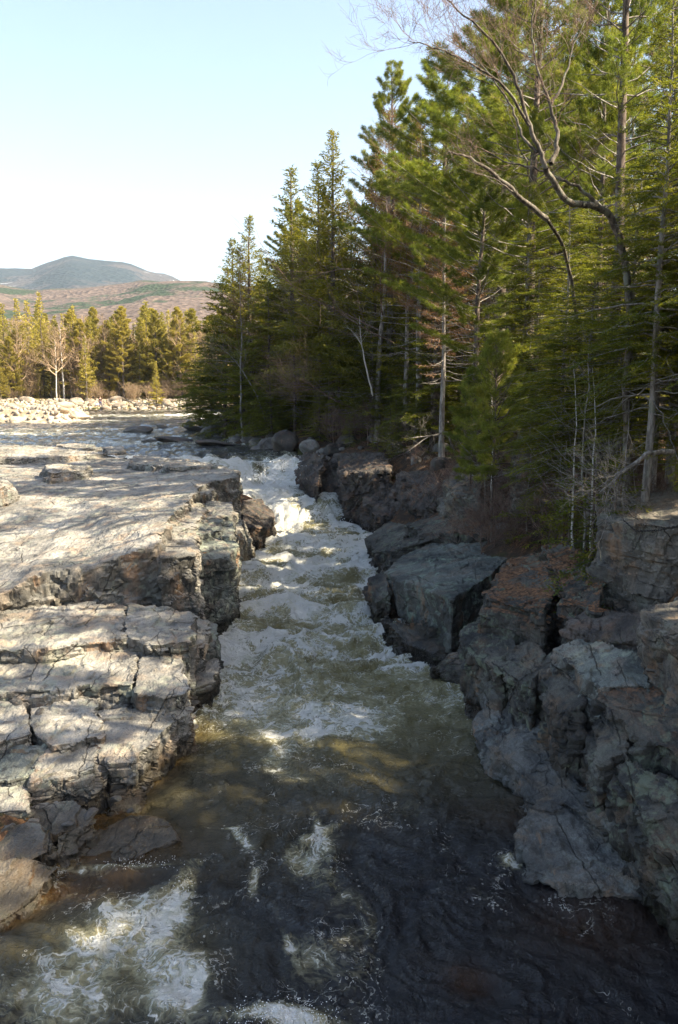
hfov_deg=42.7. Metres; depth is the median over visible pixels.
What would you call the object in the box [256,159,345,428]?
spruce tree
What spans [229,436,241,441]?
boulder
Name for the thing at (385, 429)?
young hemlock
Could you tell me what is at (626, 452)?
bare sapling
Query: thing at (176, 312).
white pine tree
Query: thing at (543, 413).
hemlock tree
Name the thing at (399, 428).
bare shrub
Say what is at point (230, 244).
spruce tree
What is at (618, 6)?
white pine tree
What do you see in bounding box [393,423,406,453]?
young hemlock
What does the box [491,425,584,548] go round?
young hemlock
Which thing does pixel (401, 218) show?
white pine tree
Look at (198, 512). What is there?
rock block
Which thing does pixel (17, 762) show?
rock block
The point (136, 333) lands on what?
spruce tree
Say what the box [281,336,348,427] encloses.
hemlock tree
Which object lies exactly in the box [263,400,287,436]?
young hemlock
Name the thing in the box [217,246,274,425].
spruce tree
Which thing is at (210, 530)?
rock block
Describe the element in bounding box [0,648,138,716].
rock block
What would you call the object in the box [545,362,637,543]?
bare sapling
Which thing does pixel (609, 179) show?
spruce tree
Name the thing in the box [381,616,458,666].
rock block
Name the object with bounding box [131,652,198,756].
rock block
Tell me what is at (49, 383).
spruce tree
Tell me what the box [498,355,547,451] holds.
young pine tree
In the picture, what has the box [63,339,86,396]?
bare tree
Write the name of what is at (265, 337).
bare tree
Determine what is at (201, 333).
bare tree
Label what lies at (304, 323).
spruce tree
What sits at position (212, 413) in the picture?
hemlock tree
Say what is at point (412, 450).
boulder
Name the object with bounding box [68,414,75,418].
boulder
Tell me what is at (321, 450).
boulder
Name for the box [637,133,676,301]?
spruce tree
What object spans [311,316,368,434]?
hemlock tree
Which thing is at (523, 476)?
bare sapling
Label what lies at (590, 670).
rock block
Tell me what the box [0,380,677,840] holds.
ground
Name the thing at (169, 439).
boulder
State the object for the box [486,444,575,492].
bare shrub
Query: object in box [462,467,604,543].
bare shrub
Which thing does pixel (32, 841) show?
rock block
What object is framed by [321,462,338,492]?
dark crag
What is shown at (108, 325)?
white pine tree
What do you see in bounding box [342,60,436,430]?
white pine tree
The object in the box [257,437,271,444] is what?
boulder
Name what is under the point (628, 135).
bare tree
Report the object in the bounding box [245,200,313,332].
white pine tree
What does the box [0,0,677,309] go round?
sky
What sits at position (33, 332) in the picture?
spruce tree
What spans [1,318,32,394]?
bare tree
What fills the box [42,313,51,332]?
white pine tree
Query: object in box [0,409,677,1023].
river
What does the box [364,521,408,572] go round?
rock block
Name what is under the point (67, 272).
mountain
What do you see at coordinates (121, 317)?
white pine tree
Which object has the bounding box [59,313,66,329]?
spruce tree
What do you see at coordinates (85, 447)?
rock plate
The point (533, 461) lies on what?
bare shrub
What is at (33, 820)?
boulder
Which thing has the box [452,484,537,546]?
bare shrub
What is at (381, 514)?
dark crag
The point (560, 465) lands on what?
bare sapling
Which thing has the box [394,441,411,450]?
boulder
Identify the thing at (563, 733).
rock block
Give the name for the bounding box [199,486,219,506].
rock block
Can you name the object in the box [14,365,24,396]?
spruce tree
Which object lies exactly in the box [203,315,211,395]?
spruce tree
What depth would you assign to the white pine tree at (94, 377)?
161.96 m
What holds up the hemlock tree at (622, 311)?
on the ground
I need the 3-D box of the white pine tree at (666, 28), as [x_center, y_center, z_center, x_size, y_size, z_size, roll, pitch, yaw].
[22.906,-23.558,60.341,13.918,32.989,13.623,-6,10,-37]
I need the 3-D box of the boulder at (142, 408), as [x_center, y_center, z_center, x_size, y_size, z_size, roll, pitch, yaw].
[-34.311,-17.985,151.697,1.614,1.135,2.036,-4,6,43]
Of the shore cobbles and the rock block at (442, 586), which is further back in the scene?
the shore cobbles
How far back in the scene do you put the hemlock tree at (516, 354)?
39.12 m
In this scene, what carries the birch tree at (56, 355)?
on the ground
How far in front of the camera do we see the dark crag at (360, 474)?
48.84 m
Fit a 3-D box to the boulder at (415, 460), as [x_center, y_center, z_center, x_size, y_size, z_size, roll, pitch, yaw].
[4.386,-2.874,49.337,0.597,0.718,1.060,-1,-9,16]
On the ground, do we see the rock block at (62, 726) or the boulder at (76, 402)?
the boulder at (76, 402)
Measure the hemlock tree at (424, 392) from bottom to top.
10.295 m
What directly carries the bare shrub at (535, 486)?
on the ground
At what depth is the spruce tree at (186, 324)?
176.46 m
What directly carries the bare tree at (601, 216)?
on the ground
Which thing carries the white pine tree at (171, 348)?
on the ground
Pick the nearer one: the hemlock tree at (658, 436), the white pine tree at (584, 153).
the hemlock tree at (658, 436)
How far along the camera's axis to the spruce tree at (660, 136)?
47.02 m
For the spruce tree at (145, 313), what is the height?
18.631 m
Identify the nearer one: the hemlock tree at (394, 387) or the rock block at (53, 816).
the rock block at (53, 816)
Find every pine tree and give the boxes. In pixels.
[0,318,8,339]
[0,367,7,394]
[1,336,24,397]
[2,376,10,396]
[10,329,23,386]
[12,372,22,397]
[20,373,29,393]
[24,343,42,387]
[27,349,46,395]
[38,323,47,351]
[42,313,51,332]
[53,310,81,367]
[70,318,99,397]
[79,356,99,396]
[81,307,107,381]
[82,377,91,397]
[90,342,104,396]
[91,374,98,397]
[97,320,125,394]
[101,305,141,398]
[102,314,128,395]
[102,331,129,395]
[136,305,153,345]
[140,309,175,384]
[143,308,157,341]
[147,347,161,386]
[155,338,175,398]
[157,322,171,395]
[162,338,183,395]
[164,306,192,396]
[173,308,202,372]
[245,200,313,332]
[331,54,494,451]
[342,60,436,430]
[347,135,412,417]
[366,0,579,464]
[381,128,526,463]
[424,0,658,447]
[441,365,515,490]
[443,84,517,417]
[451,329,551,541]
[456,3,677,284]
[462,63,647,330]
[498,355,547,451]
[510,0,677,504]
[534,0,677,370]
[546,80,613,269]
[612,0,677,404]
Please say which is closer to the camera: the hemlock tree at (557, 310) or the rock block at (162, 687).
the rock block at (162, 687)
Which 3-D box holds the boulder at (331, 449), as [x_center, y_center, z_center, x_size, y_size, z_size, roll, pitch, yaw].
[-0.196,-3.961,56.867,1.394,0.969,0.975,4,20,-15]
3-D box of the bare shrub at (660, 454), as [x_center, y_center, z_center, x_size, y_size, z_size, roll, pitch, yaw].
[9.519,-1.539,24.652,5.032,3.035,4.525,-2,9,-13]
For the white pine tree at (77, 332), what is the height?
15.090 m
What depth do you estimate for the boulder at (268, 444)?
63.22 m
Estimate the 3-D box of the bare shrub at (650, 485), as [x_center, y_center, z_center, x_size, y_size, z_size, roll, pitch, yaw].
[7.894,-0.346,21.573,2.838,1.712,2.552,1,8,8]
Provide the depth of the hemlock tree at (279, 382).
70.66 m
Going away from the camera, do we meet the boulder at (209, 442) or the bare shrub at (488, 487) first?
the bare shrub at (488, 487)
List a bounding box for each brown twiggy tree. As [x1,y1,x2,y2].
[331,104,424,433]
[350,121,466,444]
[410,190,487,456]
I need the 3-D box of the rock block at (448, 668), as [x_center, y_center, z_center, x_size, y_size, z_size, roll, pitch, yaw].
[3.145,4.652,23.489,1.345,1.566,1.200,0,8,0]
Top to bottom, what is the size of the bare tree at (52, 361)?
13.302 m
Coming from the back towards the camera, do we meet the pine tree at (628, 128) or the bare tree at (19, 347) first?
the bare tree at (19, 347)
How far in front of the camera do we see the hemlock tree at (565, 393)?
25.58 m
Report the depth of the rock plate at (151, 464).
46.59 m
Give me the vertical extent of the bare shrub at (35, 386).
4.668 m
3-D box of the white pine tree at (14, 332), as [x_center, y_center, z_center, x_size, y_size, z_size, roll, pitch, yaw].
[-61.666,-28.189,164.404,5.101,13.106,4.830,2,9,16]
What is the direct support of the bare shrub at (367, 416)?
on the ground
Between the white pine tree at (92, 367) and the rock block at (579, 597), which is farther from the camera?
the white pine tree at (92, 367)
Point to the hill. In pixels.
(131, 297)
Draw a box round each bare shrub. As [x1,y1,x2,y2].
[21,376,43,395]
[22,388,34,396]
[60,375,82,395]
[70,388,85,399]
[85,385,100,399]
[88,378,107,396]
[95,387,106,398]
[119,381,143,399]
[122,385,143,399]
[124,383,144,399]
[139,385,159,399]
[150,377,172,395]
[158,380,174,396]
[159,387,172,398]
[160,380,187,395]
[171,377,192,393]
[301,403,363,442]
[315,407,350,436]
[327,411,361,435]
[335,394,388,445]
[373,411,418,447]
[394,460,500,509]
[403,440,435,466]
[412,455,497,497]
[412,456,467,490]
[418,494,528,553]
[441,434,509,465]
[446,460,510,512]
[446,500,515,544]
[452,478,511,525]
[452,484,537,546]
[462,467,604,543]
[463,459,537,509]
[471,503,501,527]
[474,511,545,547]
[483,518,539,548]
[485,449,569,470]
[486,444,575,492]
[499,456,623,517]
[508,433,584,488]
[514,432,658,495]
[518,496,582,524]
[536,505,596,547]
[546,456,664,495]
[547,443,677,498]
[587,454,665,498]
[588,461,677,505]
[608,464,676,504]
[610,441,665,483]
[617,413,677,479]
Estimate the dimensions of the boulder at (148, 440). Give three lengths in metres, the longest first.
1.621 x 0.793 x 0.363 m
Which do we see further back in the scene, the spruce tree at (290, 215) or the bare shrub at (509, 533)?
the spruce tree at (290, 215)
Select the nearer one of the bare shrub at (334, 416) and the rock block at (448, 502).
the rock block at (448, 502)
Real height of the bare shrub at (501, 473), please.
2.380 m
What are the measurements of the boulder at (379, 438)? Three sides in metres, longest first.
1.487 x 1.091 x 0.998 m
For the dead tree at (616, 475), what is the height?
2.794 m
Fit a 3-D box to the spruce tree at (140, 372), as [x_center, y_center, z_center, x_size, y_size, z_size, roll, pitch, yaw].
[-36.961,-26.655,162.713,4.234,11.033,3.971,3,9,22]
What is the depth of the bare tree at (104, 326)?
163.83 m
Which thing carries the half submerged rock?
in the river
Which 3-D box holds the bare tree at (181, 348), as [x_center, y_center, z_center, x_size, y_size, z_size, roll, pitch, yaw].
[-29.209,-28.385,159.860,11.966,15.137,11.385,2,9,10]
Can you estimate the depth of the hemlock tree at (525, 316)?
32.31 m
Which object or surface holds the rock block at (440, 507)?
on the ground
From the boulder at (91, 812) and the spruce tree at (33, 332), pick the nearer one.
the boulder at (91, 812)
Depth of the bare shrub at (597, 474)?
26.32 m
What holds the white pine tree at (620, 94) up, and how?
on the ground
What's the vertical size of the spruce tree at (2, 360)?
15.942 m
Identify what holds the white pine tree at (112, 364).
on the ground
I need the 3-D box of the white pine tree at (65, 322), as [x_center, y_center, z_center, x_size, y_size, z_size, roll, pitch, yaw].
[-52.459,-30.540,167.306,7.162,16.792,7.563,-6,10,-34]
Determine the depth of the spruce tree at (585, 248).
51.84 m
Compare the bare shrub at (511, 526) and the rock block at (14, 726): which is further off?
the bare shrub at (511, 526)
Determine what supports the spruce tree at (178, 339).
on the ground
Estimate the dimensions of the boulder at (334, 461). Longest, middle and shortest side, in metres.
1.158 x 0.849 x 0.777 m
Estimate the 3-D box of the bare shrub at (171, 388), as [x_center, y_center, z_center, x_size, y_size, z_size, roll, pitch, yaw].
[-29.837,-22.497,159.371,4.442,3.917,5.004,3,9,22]
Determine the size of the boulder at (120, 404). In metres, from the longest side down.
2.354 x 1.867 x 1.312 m
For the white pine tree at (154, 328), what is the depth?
161.81 m
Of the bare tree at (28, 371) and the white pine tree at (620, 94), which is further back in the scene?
the bare tree at (28, 371)
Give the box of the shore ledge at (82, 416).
[72,412,90,419]
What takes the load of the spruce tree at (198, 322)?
on the ground
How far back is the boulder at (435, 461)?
46.55 m
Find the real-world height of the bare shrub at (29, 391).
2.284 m
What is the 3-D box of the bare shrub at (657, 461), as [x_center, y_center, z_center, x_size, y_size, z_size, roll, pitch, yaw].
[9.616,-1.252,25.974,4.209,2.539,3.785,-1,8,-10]
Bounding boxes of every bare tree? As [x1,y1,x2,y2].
[0,320,40,396]
[0,346,33,397]
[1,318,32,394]
[1,318,37,395]
[4,344,35,396]
[22,353,35,396]
[26,327,75,397]
[27,348,46,396]
[56,343,78,397]
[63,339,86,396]
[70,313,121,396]
[95,328,132,393]
[96,360,121,396]
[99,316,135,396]
[153,337,184,390]
[154,317,209,395]
[166,254,286,437]
[173,331,211,376]
[230,110,477,439]
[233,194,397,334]
[262,117,474,442]
[321,0,633,496]
[337,145,537,333]
[394,75,626,385]
[451,84,584,410]
[544,158,676,257]
[574,4,677,364]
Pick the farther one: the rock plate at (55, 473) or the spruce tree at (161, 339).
the spruce tree at (161, 339)
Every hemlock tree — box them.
[171,277,272,436]
[171,339,233,426]
[171,354,209,426]
[176,315,258,436]
[204,279,308,435]
[210,339,271,440]
[236,371,296,446]
[249,314,326,433]
[250,334,313,427]
[254,259,322,390]
[255,335,285,398]
[261,336,308,425]
[280,341,326,429]
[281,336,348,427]
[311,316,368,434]
[324,339,384,434]
[347,341,409,442]
[371,294,486,457]
[374,339,410,425]
[375,320,455,421]
[381,348,457,446]
[381,396,412,451]
[385,296,457,442]
[414,325,487,448]
[449,211,605,446]
[453,368,502,464]
[471,270,570,455]
[476,261,645,531]
[480,299,551,467]
[487,167,677,485]
[496,315,615,529]
[499,187,623,437]
[501,263,588,448]
[538,319,677,503]
[541,284,663,476]
[551,220,648,436]
[552,0,677,501]
[552,160,677,491]
[564,239,677,491]
[596,93,677,432]
[611,90,677,424]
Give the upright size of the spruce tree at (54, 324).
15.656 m
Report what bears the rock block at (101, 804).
on the ground
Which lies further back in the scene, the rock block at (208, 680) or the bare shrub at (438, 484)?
the bare shrub at (438, 484)
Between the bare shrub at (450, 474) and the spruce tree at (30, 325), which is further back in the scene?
the spruce tree at (30, 325)
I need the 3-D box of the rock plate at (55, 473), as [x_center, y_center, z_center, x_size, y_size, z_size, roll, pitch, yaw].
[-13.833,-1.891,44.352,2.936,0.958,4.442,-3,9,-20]
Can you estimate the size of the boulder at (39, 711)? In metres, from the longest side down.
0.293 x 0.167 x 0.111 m
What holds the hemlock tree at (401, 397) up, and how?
on the ground
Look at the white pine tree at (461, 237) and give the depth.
38.00 m
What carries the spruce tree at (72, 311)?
on the ground
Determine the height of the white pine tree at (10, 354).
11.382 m
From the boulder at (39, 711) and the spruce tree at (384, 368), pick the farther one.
the spruce tree at (384, 368)
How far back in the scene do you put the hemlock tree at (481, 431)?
41.20 m
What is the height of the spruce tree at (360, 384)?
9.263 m
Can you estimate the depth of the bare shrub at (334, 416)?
61.13 m
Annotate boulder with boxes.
[5,404,17,407]
[10,698,22,705]
[18,396,34,402]
[27,818,39,822]
[35,708,43,714]
[55,401,74,407]
[57,407,69,413]
[61,821,73,826]
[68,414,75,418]
[69,397,82,401]
[69,399,82,405]
[84,807,98,820]
[109,396,122,401]
[109,795,121,801]
[114,402,124,406]
[123,426,152,432]
[127,807,134,812]
[136,406,147,409]
[141,439,156,442]
[154,436,192,441]
[160,399,172,406]
[183,425,202,430]
[190,700,199,705]
[195,439,234,445]
[200,425,221,434]
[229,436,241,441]
[240,436,253,442]
[249,438,261,445]
[251,443,264,449]
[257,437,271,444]
[263,440,272,448]
[271,430,298,451]
[299,439,319,453]
[319,448,325,454]
[325,443,344,456]
[330,458,337,465]
[336,434,356,443]
[367,433,386,441]
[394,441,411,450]
[405,446,424,455]
[411,456,421,464]
[430,457,453,470]
[432,442,450,451]
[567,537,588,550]
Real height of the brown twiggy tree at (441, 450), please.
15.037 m
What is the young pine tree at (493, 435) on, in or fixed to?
on the ground
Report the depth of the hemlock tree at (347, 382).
60.86 m
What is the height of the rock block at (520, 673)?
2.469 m
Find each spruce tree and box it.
[0,303,16,372]
[0,340,17,397]
[5,319,18,396]
[12,298,34,392]
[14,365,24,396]
[17,300,45,396]
[24,292,55,395]
[28,303,41,394]
[32,369,43,397]
[43,330,59,396]
[44,347,62,397]
[45,315,59,394]
[47,337,63,381]
[52,305,90,396]
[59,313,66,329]
[77,338,97,398]
[79,317,101,397]
[99,336,116,397]
[116,323,145,397]
[121,319,150,396]
[129,317,154,396]
[131,300,157,391]
[132,340,151,398]
[148,361,164,404]
[157,337,172,389]
[160,311,166,324]
[164,310,170,393]
[170,318,191,396]
[176,238,263,428]
[182,309,190,350]
[186,331,199,394]
[194,214,307,431]
[196,319,202,375]
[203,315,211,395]
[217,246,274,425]
[222,164,327,428]
[243,254,271,338]
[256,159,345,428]
[260,128,379,431]
[277,239,337,424]
[290,201,367,418]
[297,152,409,423]
[307,204,337,413]
[335,191,365,339]
[338,302,395,434]
[357,114,494,429]
[360,133,429,331]
[402,145,513,422]
[424,173,512,435]
[449,184,520,394]
[472,7,585,341]
[480,162,535,354]
[508,96,588,342]
[546,3,659,310]
[554,138,633,318]
[554,149,613,326]
[629,28,677,404]
[634,233,668,410]
[636,99,677,249]
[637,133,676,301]
[644,5,677,240]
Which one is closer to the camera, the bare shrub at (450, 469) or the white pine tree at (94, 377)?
the bare shrub at (450, 469)
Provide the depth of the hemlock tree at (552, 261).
28.36 m
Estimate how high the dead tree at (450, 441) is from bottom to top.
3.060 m
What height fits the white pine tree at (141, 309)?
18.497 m
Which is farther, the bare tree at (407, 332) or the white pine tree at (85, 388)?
the white pine tree at (85, 388)
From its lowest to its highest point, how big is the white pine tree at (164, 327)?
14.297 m
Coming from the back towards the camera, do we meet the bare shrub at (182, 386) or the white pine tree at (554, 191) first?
the bare shrub at (182, 386)
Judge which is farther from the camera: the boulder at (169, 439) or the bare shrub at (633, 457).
the boulder at (169, 439)
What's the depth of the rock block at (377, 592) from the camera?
29.55 m
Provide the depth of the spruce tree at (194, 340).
157.41 m
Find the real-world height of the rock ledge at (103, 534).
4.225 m
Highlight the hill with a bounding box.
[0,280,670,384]
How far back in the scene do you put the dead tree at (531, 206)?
22.26 m
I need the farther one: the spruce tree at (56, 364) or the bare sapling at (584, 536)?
the spruce tree at (56, 364)
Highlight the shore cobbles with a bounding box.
[0,397,198,422]
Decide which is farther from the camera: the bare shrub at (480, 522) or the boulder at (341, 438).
the boulder at (341, 438)
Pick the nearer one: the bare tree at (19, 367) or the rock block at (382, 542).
the rock block at (382, 542)
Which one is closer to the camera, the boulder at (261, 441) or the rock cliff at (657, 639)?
the rock cliff at (657, 639)
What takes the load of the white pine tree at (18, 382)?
on the ground
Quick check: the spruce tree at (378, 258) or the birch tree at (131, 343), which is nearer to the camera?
the spruce tree at (378, 258)
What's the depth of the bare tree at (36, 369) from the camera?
162.57 m
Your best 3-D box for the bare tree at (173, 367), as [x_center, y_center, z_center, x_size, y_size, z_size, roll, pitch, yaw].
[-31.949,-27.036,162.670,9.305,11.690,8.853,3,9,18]
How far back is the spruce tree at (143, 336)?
164.24 m
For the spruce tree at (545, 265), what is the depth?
63.32 m
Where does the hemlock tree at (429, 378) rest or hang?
on the ground
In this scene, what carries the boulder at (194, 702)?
on the rock block at (162, 687)
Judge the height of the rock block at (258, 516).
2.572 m
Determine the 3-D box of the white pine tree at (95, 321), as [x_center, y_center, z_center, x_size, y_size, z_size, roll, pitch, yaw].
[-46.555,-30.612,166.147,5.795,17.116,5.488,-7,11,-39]
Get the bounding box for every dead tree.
[185,321,264,419]
[248,322,350,407]
[347,316,373,395]
[380,412,454,467]
[447,123,586,433]
[546,424,677,557]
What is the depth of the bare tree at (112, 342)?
164.81 m
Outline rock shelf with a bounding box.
[472,694,641,900]
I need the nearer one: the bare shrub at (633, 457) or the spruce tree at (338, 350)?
the bare shrub at (633, 457)
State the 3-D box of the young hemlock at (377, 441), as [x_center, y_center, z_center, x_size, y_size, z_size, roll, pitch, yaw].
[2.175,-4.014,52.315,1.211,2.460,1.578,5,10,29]
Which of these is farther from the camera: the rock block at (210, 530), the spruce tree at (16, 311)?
the spruce tree at (16, 311)
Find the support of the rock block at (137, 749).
on the rock block at (137, 802)
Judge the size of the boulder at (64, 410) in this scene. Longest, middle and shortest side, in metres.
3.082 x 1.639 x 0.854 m
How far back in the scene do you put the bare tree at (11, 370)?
160.83 m
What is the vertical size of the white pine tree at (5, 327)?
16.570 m
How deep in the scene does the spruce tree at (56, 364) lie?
162.79 m
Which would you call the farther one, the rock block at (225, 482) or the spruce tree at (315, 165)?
the spruce tree at (315, 165)
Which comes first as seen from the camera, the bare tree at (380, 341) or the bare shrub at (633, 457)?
the bare shrub at (633, 457)
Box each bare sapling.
[458,370,507,483]
[506,398,534,530]
[519,389,579,540]
[521,322,621,552]
[528,356,613,546]
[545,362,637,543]
[569,387,666,504]
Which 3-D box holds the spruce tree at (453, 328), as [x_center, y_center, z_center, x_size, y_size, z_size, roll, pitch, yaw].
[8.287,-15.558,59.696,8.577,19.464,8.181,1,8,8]
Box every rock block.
[0,601,127,664]
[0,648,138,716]
[0,701,31,753]
[0,744,47,787]
[0,785,34,821]
[0,822,58,866]
[0,857,56,930]
[27,746,102,809]
[27,800,100,847]
[28,696,105,753]
[57,826,98,867]
[95,705,191,806]
[95,776,109,814]
[107,788,146,816]
[124,602,199,712]
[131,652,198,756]
[155,531,205,619]
[172,502,209,532]
[187,459,242,519]
[191,516,224,542]
[195,658,220,708]
[196,616,212,673]
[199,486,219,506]
[199,537,240,635]
[204,500,238,585]
[206,622,223,668]
[221,520,242,602]
[236,519,255,561]
[241,499,276,550]
[362,572,392,623]
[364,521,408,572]
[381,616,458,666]
[384,541,506,653]
[387,531,460,566]
[403,513,498,542]
[429,652,462,683]
[436,497,486,518]
[441,462,487,521]
[458,616,515,719]
[477,612,509,635]
[479,552,558,655]
[501,640,545,730]
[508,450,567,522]
[532,652,590,782]
[538,543,606,646]
[547,639,651,721]
[559,610,640,649]
[578,711,629,813]
[588,684,677,781]
[602,761,677,908]
[638,809,677,950]
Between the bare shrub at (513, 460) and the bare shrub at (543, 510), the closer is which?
the bare shrub at (543, 510)
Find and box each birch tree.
[38,336,70,400]
[40,320,81,398]
[56,323,92,397]
[67,331,100,398]
[113,328,148,395]
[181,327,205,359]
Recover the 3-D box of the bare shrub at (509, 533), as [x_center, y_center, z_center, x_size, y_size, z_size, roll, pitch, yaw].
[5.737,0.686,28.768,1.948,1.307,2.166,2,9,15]
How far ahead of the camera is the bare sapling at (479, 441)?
31.80 m
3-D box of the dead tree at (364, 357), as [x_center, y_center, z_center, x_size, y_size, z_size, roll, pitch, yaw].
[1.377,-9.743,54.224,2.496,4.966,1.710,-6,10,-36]
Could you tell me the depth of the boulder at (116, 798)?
16.19 m
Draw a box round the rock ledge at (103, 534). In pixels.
[0,451,200,614]
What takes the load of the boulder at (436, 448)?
on the ground
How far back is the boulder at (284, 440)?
60.00 m
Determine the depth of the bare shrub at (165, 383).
161.04 m
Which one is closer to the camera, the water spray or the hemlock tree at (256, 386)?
the water spray
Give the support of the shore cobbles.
on the ground
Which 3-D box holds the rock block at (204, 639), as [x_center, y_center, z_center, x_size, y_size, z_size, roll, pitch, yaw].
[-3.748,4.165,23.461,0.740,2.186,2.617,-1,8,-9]
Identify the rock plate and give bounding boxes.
[0,444,107,464]
[0,477,19,506]
[39,463,92,483]
[56,443,102,451]
[102,446,126,454]
[126,455,217,472]
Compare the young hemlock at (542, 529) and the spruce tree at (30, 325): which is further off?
the spruce tree at (30, 325)
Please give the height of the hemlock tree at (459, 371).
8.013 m
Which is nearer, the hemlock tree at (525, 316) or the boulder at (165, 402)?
the hemlock tree at (525, 316)
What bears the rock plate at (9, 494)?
on the rock ledge at (103, 534)
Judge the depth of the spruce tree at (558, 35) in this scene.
59.57 m
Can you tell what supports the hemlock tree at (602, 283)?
on the ground
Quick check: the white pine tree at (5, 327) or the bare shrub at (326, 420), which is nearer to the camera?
the bare shrub at (326, 420)
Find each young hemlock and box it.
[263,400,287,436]
[341,415,355,445]
[366,426,385,455]
[378,404,401,455]
[385,425,405,458]
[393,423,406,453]
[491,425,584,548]
[535,478,595,557]
[542,434,626,613]
[573,455,654,608]
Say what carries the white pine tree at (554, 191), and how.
on the ground
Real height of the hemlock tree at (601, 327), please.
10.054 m
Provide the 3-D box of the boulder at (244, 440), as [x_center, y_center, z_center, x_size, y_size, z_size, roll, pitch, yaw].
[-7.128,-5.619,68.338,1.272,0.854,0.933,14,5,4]
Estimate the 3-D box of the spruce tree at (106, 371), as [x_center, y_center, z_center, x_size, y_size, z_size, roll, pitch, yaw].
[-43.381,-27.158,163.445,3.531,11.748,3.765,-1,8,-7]
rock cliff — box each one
[585,486,677,613]
[636,597,677,706]
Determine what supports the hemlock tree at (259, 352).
on the ground
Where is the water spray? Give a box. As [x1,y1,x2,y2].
[96,455,365,1023]
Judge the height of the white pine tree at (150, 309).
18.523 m
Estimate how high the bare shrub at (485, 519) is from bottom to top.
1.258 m
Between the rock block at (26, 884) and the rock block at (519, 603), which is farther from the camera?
the rock block at (519, 603)
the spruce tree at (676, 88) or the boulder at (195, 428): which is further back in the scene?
the boulder at (195, 428)
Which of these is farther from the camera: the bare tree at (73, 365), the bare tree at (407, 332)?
the bare tree at (73, 365)
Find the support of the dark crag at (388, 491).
on the ground
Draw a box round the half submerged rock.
[76,815,181,864]
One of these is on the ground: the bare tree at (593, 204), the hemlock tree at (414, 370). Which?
the hemlock tree at (414, 370)
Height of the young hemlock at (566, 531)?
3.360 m
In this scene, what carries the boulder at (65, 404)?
on the ground
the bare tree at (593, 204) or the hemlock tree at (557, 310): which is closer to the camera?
the bare tree at (593, 204)
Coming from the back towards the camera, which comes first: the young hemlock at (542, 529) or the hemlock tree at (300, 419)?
the hemlock tree at (300, 419)
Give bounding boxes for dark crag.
[294,452,328,502]
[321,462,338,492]
[336,451,393,526]
[358,495,395,532]
[361,482,397,531]
[394,470,444,519]
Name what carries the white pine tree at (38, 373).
on the ground
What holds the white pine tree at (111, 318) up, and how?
on the ground
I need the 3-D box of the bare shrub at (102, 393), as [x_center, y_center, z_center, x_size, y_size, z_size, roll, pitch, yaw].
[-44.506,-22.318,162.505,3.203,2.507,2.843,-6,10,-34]
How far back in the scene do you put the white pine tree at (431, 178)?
40.45 m
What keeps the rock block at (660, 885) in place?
in the river
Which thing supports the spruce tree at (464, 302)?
on the ground
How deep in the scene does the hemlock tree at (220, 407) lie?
79.51 m
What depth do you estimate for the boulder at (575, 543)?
25.50 m
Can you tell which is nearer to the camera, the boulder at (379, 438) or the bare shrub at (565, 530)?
the bare shrub at (565, 530)
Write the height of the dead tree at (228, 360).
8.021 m
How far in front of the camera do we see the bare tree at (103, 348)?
165.46 m
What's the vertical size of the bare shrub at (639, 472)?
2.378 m
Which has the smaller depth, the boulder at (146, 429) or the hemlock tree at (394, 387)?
the hemlock tree at (394, 387)
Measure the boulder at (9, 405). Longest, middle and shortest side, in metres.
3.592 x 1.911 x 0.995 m
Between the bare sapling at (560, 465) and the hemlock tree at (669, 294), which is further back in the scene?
the bare sapling at (560, 465)
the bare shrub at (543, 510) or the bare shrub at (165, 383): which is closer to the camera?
the bare shrub at (543, 510)
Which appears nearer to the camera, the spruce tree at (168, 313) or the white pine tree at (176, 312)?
the white pine tree at (176, 312)
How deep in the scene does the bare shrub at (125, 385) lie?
158.32 m
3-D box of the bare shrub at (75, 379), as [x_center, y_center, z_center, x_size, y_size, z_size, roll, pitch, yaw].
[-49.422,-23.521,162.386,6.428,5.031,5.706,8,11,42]
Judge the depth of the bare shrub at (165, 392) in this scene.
158.83 m
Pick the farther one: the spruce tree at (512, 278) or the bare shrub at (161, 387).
the bare shrub at (161, 387)
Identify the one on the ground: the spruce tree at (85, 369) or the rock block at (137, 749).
the spruce tree at (85, 369)
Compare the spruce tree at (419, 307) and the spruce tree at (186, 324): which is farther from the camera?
the spruce tree at (186, 324)
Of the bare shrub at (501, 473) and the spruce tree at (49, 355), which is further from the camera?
the spruce tree at (49, 355)
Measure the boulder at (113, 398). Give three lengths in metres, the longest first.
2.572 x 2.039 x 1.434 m
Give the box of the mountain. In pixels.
[0,256,179,289]
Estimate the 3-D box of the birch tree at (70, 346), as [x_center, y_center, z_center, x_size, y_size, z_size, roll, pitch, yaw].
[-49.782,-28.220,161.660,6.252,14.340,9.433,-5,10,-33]
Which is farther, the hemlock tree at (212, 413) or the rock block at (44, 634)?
the hemlock tree at (212, 413)
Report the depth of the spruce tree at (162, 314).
184.43 m
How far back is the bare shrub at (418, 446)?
47.86 m
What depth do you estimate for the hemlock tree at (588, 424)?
23.96 m
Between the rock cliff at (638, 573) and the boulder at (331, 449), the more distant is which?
the boulder at (331, 449)
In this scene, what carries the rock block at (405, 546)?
on the ground
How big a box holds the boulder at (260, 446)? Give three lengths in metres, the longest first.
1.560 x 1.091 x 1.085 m
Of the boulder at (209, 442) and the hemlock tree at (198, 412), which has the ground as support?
the hemlock tree at (198, 412)
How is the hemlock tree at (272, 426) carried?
on the ground
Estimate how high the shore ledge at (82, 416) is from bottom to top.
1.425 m
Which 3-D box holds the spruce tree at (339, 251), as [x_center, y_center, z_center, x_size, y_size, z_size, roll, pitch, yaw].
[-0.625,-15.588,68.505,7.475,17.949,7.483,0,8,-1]

